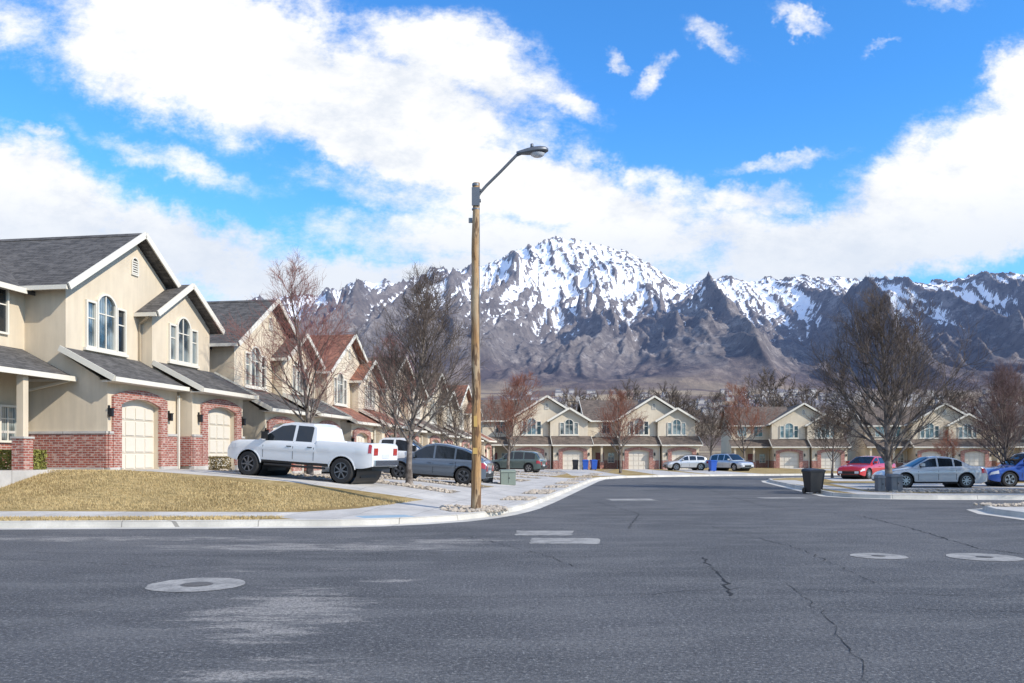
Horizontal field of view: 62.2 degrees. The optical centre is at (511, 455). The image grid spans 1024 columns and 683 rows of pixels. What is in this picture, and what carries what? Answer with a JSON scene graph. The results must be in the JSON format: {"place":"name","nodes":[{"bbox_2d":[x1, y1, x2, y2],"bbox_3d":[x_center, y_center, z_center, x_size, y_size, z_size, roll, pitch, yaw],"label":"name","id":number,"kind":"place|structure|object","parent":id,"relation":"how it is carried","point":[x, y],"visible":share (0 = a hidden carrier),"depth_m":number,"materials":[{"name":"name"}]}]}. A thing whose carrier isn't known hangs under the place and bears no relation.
{"place":"outdoors","nodes":[
{"label":"outdoors","id":0,"kind":"place"},
{"bbox_2d":[0,459,837,521],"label":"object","id":1,"kind":"structure","parent":0,"point":[425,502],"depth_m":25.58,"materials":[{"name":"concrete"}]},
{"bbox_2d":[0,449,47,469],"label":"boxwood hedge","id":2,"kind":"object","parent":1,"relation":"on","point":[38,458],"visible":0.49,"depth_m":26.16,"materials":[{"name":"green plant"}]},
{"bbox_2d":[0,232,258,487],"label":"stucco townhouse","id":3,"kind":"structure","parent":1,"relation":"on","point":[104,351],"depth_m":29.34,"materials":[{"name":"paint"}]},
{"bbox_2d":[0,289,195,439],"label":"windows","id":4,"kind":"structure","parent":3,"relation":"in","point":[110,308],"depth_m":29.86,"materials":[{"name":"clear glass"}]},
{"bbox_2d":[122,400,229,469],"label":"garage doors","id":5,"kind":"structure","parent":3,"relation":"in","point":[137,449],"depth_m":29.87,"materials":[{"name":"beige metal"}]},
{"bbox_2d":[0,469,410,520],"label":"dry grass","id":6,"kind":"structure","parent":1,"relation":"on","point":[288,505],"depth_m":24.02,"materials":[{"name":"beige plant"}]},
{"bbox_2d":[208,456,231,469],"bbox_3d":[-10.802,0.294,31.400,0.675,0.576,0.672,0,0,9],"label":"dry shrub","id":7,"kind":"object","parent":1,"relation":"on","point":[216,461],"visible":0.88,"depth_m":31.23,"materials":[{"name":"beige plant"}]},
{"bbox_2d":[206,299,351,473],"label":"stucco townhouse","id":8,"kind":"structure","parent":1,"relation":"on","point":[267,415],"depth_m":41.32,"materials":[{"name":"paint"}]},
{"bbox_2d":[246,348,305,392],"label":"windows","id":9,"kind":"structure","parent":8,"relation":"in","point":[253,355],"depth_m":41.23,"materials":[{"name":"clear glass"}]},
{"bbox_2d":[273,423,329,471],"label":"garage doors","id":10,"kind":"structure","parent":8,"relation":"in","point":[277,425],"depth_m":44.66,"materials":[{"name":"beige metal"}]},
{"bbox_2d":[207,248,359,474],"bbox_3d":[-8.941,-3.883,35.846,6.659,9.643,6.196,0,0,33],"label":"bare tree","id":11,"kind":"object","parent":1,"relation":"on","point":[306,378],"visible":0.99,"depth_m":35.75,"materials":[{"name":"brown plant"}]},
{"bbox_2d":[227,422,398,483],"bbox_3d":[-6.774,-0.107,28.872,5.747,2.009,2.225,4,1,20],"label":"white pickup truck","id":12,"kind":"object","parent":1,"relation":"on","point":[281,449],"visible":1,"depth_m":28.08,"materials":[{"name":"paint"}]},
{"bbox_2d":[309,334,407,442],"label":"stucco townhouse","id":13,"kind":"structure","parent":1,"relation":"on","point":[353,430],"depth_m":53.41,"materials":[{"name":"paint"}]},
{"bbox_2d":[335,374,373,406],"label":"windows","id":14,"kind":"structure","parent":13,"relation":"in","point":[339,378],"depth_m":52.50,"materials":[{"name":"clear glass"}]},
{"bbox_2d":[356,433,393,441],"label":"garage doors","id":15,"kind":"structure","parent":13,"relation":"in","point":[360,437],"depth_m":52.31,"materials":[{"name":"beige metal"}]},
{"bbox_2d":[347,331,447,438],"bbox_3d":[-6.425,-2.952,47.121,5.660,8.196,5.266,0,0,-36],"label":"bare tree","id":16,"kind":"object","parent":1,"relation":"on","point":[395,426],"visible":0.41,"depth_m":47.06,"materials":[{"name":"brown plant"}]},
{"bbox_2d":[367,357,447,445],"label":"stucco townhouse","id":17,"kind":"structure","parent":1,"relation":"on","point":[426,435],"depth_m":65.63,"materials":[{"name":"paint"}]},
{"bbox_2d":[379,438,435,477],"bbox_3d":[-6.094,0.108,44.599,6.050,2.115,2.342,2,0,9],"label":"white pickup truck","id":18,"kind":"object","parent":1,"relation":"on","point":[401,443],"visible":0.09,"depth_m":43.69,"materials":[{"name":"paint"}]},
{"bbox_2d":[322,260,494,483],"bbox_3d":[-3.392,-3.104,31.662,5.793,8.514,6.220,0,0,17],"label":"bare tree","id":19,"kind":"object","parent":1,"relation":"on","point":[423,362],"visible":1,"depth_m":31.05,"materials":[{"name":"brown plant"}]},
{"bbox_2d":[219,468,602,512],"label":"landscape rocks","id":20,"kind":"object","parent":1,"relation":"on","point":[486,508],"visible":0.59,"depth_m":30.66,"materials":[{"name":"grey stone"}]},
{"bbox_2d":[382,443,493,483],"bbox_3d":[-3.291,0.329,37.390,4.790,1.785,2.191,4,1,9],"label":"grey suv","id":21,"kind":"object","parent":1,"relation":"on","point":[444,460],"visible":0.72,"depth_m":36.49,"materials":[{"name":"paint"}]},
{"bbox_2d":[414,373,471,448],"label":"stucco townhouse","id":22,"kind":"structure","parent":1,"relation":"on","point":[462,443],"depth_m":76.80,"materials":[{"name":"paint"}]},
{"bbox_2d":[430,403,449,422],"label":"windows","id":23,"kind":"structure","parent":22,"relation":"in","point":[433,403],"depth_m":75.28,"materials":[{"name":"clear glass"}]},
{"bbox_2d":[417,380,495,446],"bbox_3d":[-3.578,-2.011,56.033,5.901,6.533,3.962,0,0,-16],"label":"bare tree","id":24,"kind":"object","parent":1,"relation":"on","point":[456,428],"visible":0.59,"depth_m":55.70,"materials":[{"name":"brown plant"}]},
{"bbox_2d":[448,385,496,459],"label":"stucco townhouse","id":25,"kind":"structure","parent":1,"relation":"on","point":[486,442],"depth_m":88.26,"materials":[{"name":"paint"}]},
{"bbox_2d":[483,461,494,481],"bbox_3d":[-1.205,0.808,41.023,0.660,1.077,0.848,0,0,-11],"label":"wheelie bin","id":26,"kind":"object","parent":1,"relation":"on","point":[490,480],"visible":0.27,"depth_m":40.74,"materials":[{"name":"black plastic"}]},
{"bbox_2d":[499,469,515,484],"bbox_3d":[-0.200,1.035,40.500,0.760,0.730,0.660,0,0,-6],"label":"utility box","id":27,"kind":"object","parent":1,"relation":"on","point":[507,476],"visible":0.96,"depth_m":40.21,"materials":[{"name":"green metal"}]},
{"bbox_2d":[469,143,547,508],"bbox_3d":[-0.100,-3.434,23.439,2.208,10.292,0.379,0,0,3],"label":"street lamp","id":28,"kind":"object","parent":1,"relation":"on","point":[532,150],"visible":0.98,"depth_m":23.40,"materials":[{"name":"brown wood"}]},
{"bbox_2d":[470,369,556,468],"bbox_3d":[-0.201,-2.471,61.984,6.943,7.685,4.661,0,0,-30],"label":"rust leaf tree","id":29,"kind":"object","parent":1,"relation":"on","point":[513,418],"visible":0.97,"depth_m":61.98,"materials":[{"name":"brown plant"}]},
{"bbox_2d":[490,450,546,472],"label":"green suv","id":30,"kind":"object","parent":1,"relation":"on","point":[529,461],"visible":0.88,"depth_m":67.01,"materials":[{"name":"grey paint"}]},
{"bbox_2d":[481,395,593,468],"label":"stucco townhouse","id":31,"kind":"structure","parent":1,"relation":"on","point":[559,438],"depth_m":94.28,"materials":[{"name":"paint"}]},
{"bbox_2d":[496,418,577,455],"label":"windows","id":32,"kind":"structure","parent":31,"relation":"in","point":[569,423],"depth_m":94.36,"materials":[{"name":"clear glass"}]},
{"bbox_2d":[534,450,582,468],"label":"garage doors","id":33,"kind":"structure","parent":31,"relation":"in","point":[569,455],"depth_m":93.01,"materials":[{"name":"beige metal"}]},
{"bbox_2d":[572,460,578,469],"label":"wheelie bin","id":34,"kind":"object","parent":1,"relation":"on","point":[575,464],"visible":1,"depth_m":88.09,"materials":[{"name":"black plastic"}]},
{"bbox_2d":[582,460,588,469],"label":"wheelie bin","id":35,"kind":"object","parent":1,"relation":"on","point":[585,464],"visible":1,"depth_m":87.69,"materials":[{"name":"blue plastic"}]},
{"bbox_2d":[590,460,597,469],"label":"wheelie bin","id":36,"kind":"object","parent":1,"relation":"on","point":[593,463],"visible":1,"depth_m":88.01,"materials":[{"name":"blue plastic"}]},
{"bbox_2d":[590,389,648,472],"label":"rust leaf tree","id":37,"kind":"object","parent":1,"relation":"on","point":[624,416],"visible":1,"depth_m":72.16,"materials":[{"name":"brown plant"}]},
{"bbox_2d":[577,396,702,468],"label":"stucco townhouse","id":38,"kind":"structure","parent":1,"relation":"on","point":[667,434],"depth_m":94.71,"materials":[{"name":"paint"}]},
{"bbox_2d":[596,453,603,468],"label":"front door","id":39,"kind":"structure","parent":38,"relation":"in","point":[598,455],"depth_m":96.36,"materials":[{"name":"wood"}]},
{"bbox_2d":[602,419,684,461],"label":"windows","id":40,"kind":"structure","parent":38,"relation":"in","point":[610,459],"depth_m":95.05,"materials":[{"name":"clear glass"}]},
{"bbox_2d":[629,450,691,468],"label":"garage doors","id":41,"kind":"structure","parent":38,"relation":"in","point":[638,459],"depth_m":93.74,"materials":[{"name":"beige metal"}]},
{"bbox_2d":[663,455,707,470],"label":"silver hatchback","id":42,"kind":"object","parent":1,"relation":"on","point":[694,462],"visible":0.99,"depth_m":85.22,"materials":[{"name":"paint"}]},
{"bbox_2d":[708,460,717,470],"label":"wheelie bin","id":43,"kind":"object","parent":1,"relation":"on","point":[712,464],"visible":1,"depth_m":79.72,"materials":[{"name":"blue plastic"}]},
{"bbox_2d":[693,389,735,456],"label":"bare tree","id":44,"kind":"object","parent":1,"relation":"on","point":[711,413],"visible":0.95,"depth_m":94.07,"materials":[{"name":"brown plant"}]},
{"bbox_2d":[708,453,753,470],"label":"silver suv","id":45,"kind":"object","parent":1,"relation":"on","point":[728,461],"visible":0.78,"depth_m":83.16,"materials":[{"name":"paint"}]},
{"bbox_2d":[711,381,779,460],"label":"rust leaf tree","id":46,"kind":"object","parent":1,"relation":"on","point":[734,406],"visible":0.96,"depth_m":93.15,"materials":[{"name":"brown plant"}]},
{"bbox_2d":[718,403,850,467],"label":"stucco townhouse","id":47,"kind":"structure","parent":1,"relation":"on","point":[782,442],"depth_m":103.16,"materials":[{"name":"paint"}]},
{"bbox_2d":[748,454,752,461],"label":"front door","id":48,"kind":"structure","parent":47,"relation":"in","point":[750,456],"depth_m":105.16,"materials":[{"name":"red wood"}]},
{"bbox_2d":[738,423,833,461],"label":"windows","id":49,"kind":"structure","parent":47,"relation":"in","point":[788,432],"depth_m":103.30,"materials":[{"name":"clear glass"}]},
{"bbox_2d":[780,451,839,467],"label":"garage doors","id":50,"kind":"structure","parent":47,"relation":"in","point":[789,459],"depth_m":101.90,"materials":[{"name":"beige metal"}]},
{"bbox_2d":[549,365,1023,446],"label":"distant trees","id":51,"kind":"object","parent":1,"relation":"on","point":[770,400],"visible":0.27,"depth_m":129.32,"materials":[{"name":"brown plant"}]},
{"bbox_2d":[847,403,993,467],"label":"stucco townhouse","id":52,"kind":"structure","parent":1,"relation":"on","point":[966,455],"depth_m":103.02,"materials":[{"name":"paint"}]},
{"bbox_2d":[876,423,975,461],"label":"windows","id":53,"kind":"structure","parent":52,"relation":"in","point":[936,427],"depth_m":103.15,"materials":[{"name":"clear glass"}]},
{"bbox_2d":[922,451,983,466],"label":"garage doors","id":54,"kind":"structure","parent":52,"relation":"in","point":[977,459],"depth_m":100.81,"materials":[{"name":"beige metal"}]},
{"bbox_2d":[932,428,960,457],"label":"rust leaf tree","id":55,"kind":"object","parent":1,"relation":"on","point":[950,437],"visible":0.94,"depth_m":79.56,"materials":[{"name":"brown plant"}]},
{"bbox_2d":[970,406,1023,466],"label":"stucco townhouse","id":56,"kind":"structure","parent":1,"relation":"on","point":[995,461],"depth_m":103.66,"materials":[{"name":"paint"}]},
{"bbox_2d":[0,475,1023,682],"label":"road","id":57,"kind":"structure","parent":0,"point":[290,615],"depth_m":9.86,"materials":[{"name":"grey asphalt"}]},
{"bbox_2d":[145,578,244,591],"bbox_3d":[-4.025,1.641,10.826,1.220,0.007,1.199,0,0,0],"label":"manhole cover","id":58,"kind":"object","parent":57,"relation":"on","point":[177,585],"visible":1,"depth_m":10.77,"materials":[{"name":"concrete"}]},
{"bbox_2d":[24,551,632,554],"bbox_3d":[-3.409,1.645,14.279,11.225,0.001,0.552,0,0,0],"label":"road crack","id":59,"kind":"object","parent":57,"relation":"on","point":[305,554],"visible":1,"depth_m":14.25,"materials":[{"name":"grey asphalt"}]},
{"bbox_2d":[0,473,840,529],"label":"kerb","id":60,"kind":"structure","parent":57,"relation":"on","point":[544,501],"depth_m":19.80,"materials":[{"name":"concrete"}]},
{"bbox_2d":[515,530,573,535],"bbox_3d":[0.695,1.646,18.065,1.303,0.001,1.216,0,0,0],"label":"concrete patch","id":61,"kind":"object","parent":57,"relation":"on","point":[521,532],"visible":1,"depth_m":18.14,"materials":[{"name":"grey concrete"}]},
{"bbox_2d":[529,538,599,543],"bbox_3d":[1.024,1.646,16.382,1.409,0.001,1.190,0,0,0],"label":"concrete patch","id":62,"kind":"object","parent":57,"relation":"on","point":[567,540],"visible":1,"depth_m":16.44,"materials":[{"name":"grey concrete"}]},
{"bbox_2d":[608,499,652,500],"bbox_3d":[4.442,1.646,31.655,1.762,0.001,1.372,0,0,-6],"label":"concrete patch","id":63,"kind":"object","parent":57,"relation":"on","point":[629,499],"visible":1,"depth_m":31.74,"materials":[{"name":"grey concrete"}]},
{"bbox_2d":[353,587,1018,597],"bbox_3d":[1.912,1.645,10.203,8.179,0.001,0.813,0,0,0],"label":"road crack","id":64,"kind":"object","parent":57,"relation":"on","point":[598,595],"visible":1,"depth_m":9.90,"materials":[{"name":"grey asphalt"}]},
{"bbox_2d":[702,557,732,594],"bbox_3d":[2.860,1.645,11.845,0.160,0.001,3.788,0,0,7],"label":"road crack","id":65,"kind":"object","parent":57,"relation":"on","point":[723,579],"visible":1,"depth_m":11.13,"materials":[{"name":"black asphalt"}]},
{"bbox_2d":[757,497,802,498],"bbox_3d":[10.507,1.646,33.001,1.853,0.001,1.074,0,0,-5],"label":"concrete patch","id":66,"kind":"object","parent":57,"relation":"on","point":[778,497],"visible":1,"depth_m":33.25,"materials":[{"name":"grey concrete"}]},
{"bbox_2d":[801,469,823,493],"bbox_3d":[12.945,1.108,36.623,0.660,1.077,0.848,0,0,-11],"label":"wheelie bin","id":67,"kind":"object","parent":57,"relation":"on","point":[812,480],"visible":1,"depth_m":36.33,"materials":[{"name":"black plastic"}]},
{"bbox_2d":[804,468,825,489],"bbox_3d":[13.442,1.108,37.823,0.660,1.077,0.848,0,0,-20],"label":"wheelie bin","id":68,"kind":"object","parent":57,"relation":"on","point":[823,476],"visible":0.06,"depth_m":37.59,"materials":[{"name":"black plastic"}]},
{"bbox_2d":[787,584,864,679],"bbox_3d":[3.150,1.645,8.620,0.208,0.001,5.045,0,0,11],"label":"road crack","id":69,"kind":"object","parent":57,"relation":"on","point":[837,635],"visible":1,"depth_m":7.55,"materials":[{"name":"black asphalt"}]},
{"bbox_2d":[849,553,907,558],"bbox_3d":[5.997,1.641,13.903,0.891,0.007,0.872,0,0,0],"label":"manhole cover","id":70,"kind":"object","parent":57,"relation":"on","point":[874,555],"visible":1,"depth_m":13.89,"materials":[{"name":"concrete"}]},
{"bbox_2d":[762,477,1023,499],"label":"kerb","id":71,"kind":"structure","parent":57,"relation":"on","point":[908,497],"depth_m":32.21,"materials":[{"name":"concrete"}]},
{"bbox_2d":[864,516,1020,553],"bbox_3d":[8.828,1.645,18.237,0.696,0.001,9.656,0,0,4],"label":"road crack","id":72,"kind":"object","parent":57,"relation":"on","point":[935,535],"visible":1,"depth_m":17.56,"materials":[{"name":"black asphalt"}]},
{"bbox_2d":[946,553,1023,560],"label":"manhole cover","id":73,"kind":"object","parent":57,"relation":"on","point":[977,556],"visible":1,"depth_m":13.68,"materials":[{"name":"concrete"}]},
{"bbox_2d":[966,505,1023,519],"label":"kerb","id":74,"kind":"structure","parent":57,"relation":"on","point":[1000,512],"depth_m":23.60,"materials":[{"name":"concrete"}]},
{"bbox_2d":[0,0,1023,300],"label":"sky","id":75,"kind":"structure","parent":0,"point":[745,140],"materials":[{"name":"blue"}]},
{"bbox_2d":[247,236,1023,456],"bbox_3d":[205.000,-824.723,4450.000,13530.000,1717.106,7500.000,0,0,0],"label":"mountain range","id":76,"kind":"structure","parent":0,"point":[561,313],"depth_m":4740.57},
{"bbox_2d":[510,388,1019,418],"bbox_3d":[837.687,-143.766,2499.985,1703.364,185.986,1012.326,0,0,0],"label":"distant town","id":77,"kind":"object","parent":76,"relation":"on","point":[571,391],"visible":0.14,"depth_m":2704.94},
{"bbox_2d":[769,477,1023,495],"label":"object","id":78,"kind":"structure","parent":0,"point":[843,486],"depth_m":40.03,"materials":[{"name":"concrete"}]},
{"bbox_2d":[802,403,880,477],"bbox_3d":[21.834,-0.978,56.714,4.949,5.192,3.986,0,0,35],"label":"bare tree","id":79,"kind":"object","parent":78,"relation":"on","point":[823,417],"visible":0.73,"depth_m":56.81,"materials":[{"name":"brown plant"}]},
{"bbox_2d":[837,456,895,478],"bbox_3d":[23.200,0.799,55.500,4.790,1.565,2.076,0,0,-40],"label":"red car","id":80,"kind":"object","parent":78,"relation":"on","point":[862,467],"visible":0.75,"depth_m":54.40,"materials":[{"name":"paint"}]},
{"bbox_2d":[874,475,885,490],"bbox_3d":[15.600,1.170,36.000,0.360,0.680,0.360,0,0,-6],"label":"utility box","id":81,"kind":"object","parent":78,"relation":"on","point":[879,482],"visible":0.98,"depth_m":35.86,"materials":[{"name":"grey metal"}]},
{"bbox_2d":[885,474,903,490],"bbox_3d":[16.300,1.145,36.200,0.560,0.730,0.510,0,0,-6],"label":"utility box","id":82,"kind":"object","parent":78,"relation":"on","point":[894,481],"visible":0.91,"depth_m":35.99,"materials":[{"name":"grey metal"}]},
{"bbox_2d":[792,272,1013,486],"bbox_3d":[17.712,-3.442,40.187,8.312,10.137,8.169,0,0,-13],"label":"bare tree","id":83,"kind":"object","parent":78,"relation":"on","point":[887,407],"visible":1,"depth_m":39.55,"materials":[{"name":"brown plant"}]},
{"bbox_2d":[872,456,986,487],"bbox_3d":[19.900,0.799,40.600,4.790,1.565,2.076,0,0,2],"label":"silver sedan","id":84,"kind":"object","parent":78,"relation":"on","point":[948,472],"visible":0.77,"depth_m":39.74,"materials":[{"name":"paint"}]},
{"bbox_2d":[866,487,1023,505],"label":"landscape rocks","id":85,"kind":"object","parent":78,"relation":"on","point":[964,490],"visible":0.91,"depth_m":34.96,"materials":[{"name":"grey stone"}]},
{"bbox_2d":[931,356,1023,462],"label":"bare tree","id":86,"kind":"object","parent":78,"relation":"on","point":[1001,390],"visible":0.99,"depth_m":42.13,"materials":[{"name":"brown plant"}]},
{"bbox_2d":[984,452,1023,486],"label":"blue suv","id":87,"kind":"object","parent":78,"relation":"on","point":[1009,472],"visible":0.88,"depth_m":40.87,"materials":[{"name":"paint"}]},
{"bbox_2d":[980,407,1023,452],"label":"bare tree","id":88,"kind":"object","parent":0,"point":[1003,431],"visible":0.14,"depth_m":98.37,"materials":[{"name":"brown plant"}]},
{"bbox_2d":[986,505,1023,512],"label":"corner pavement","id":89,"kind":"structure","parent":0,"point":[1017,508],"depth_m":24.64,"materials":[{"name":"concrete"}]}
]}

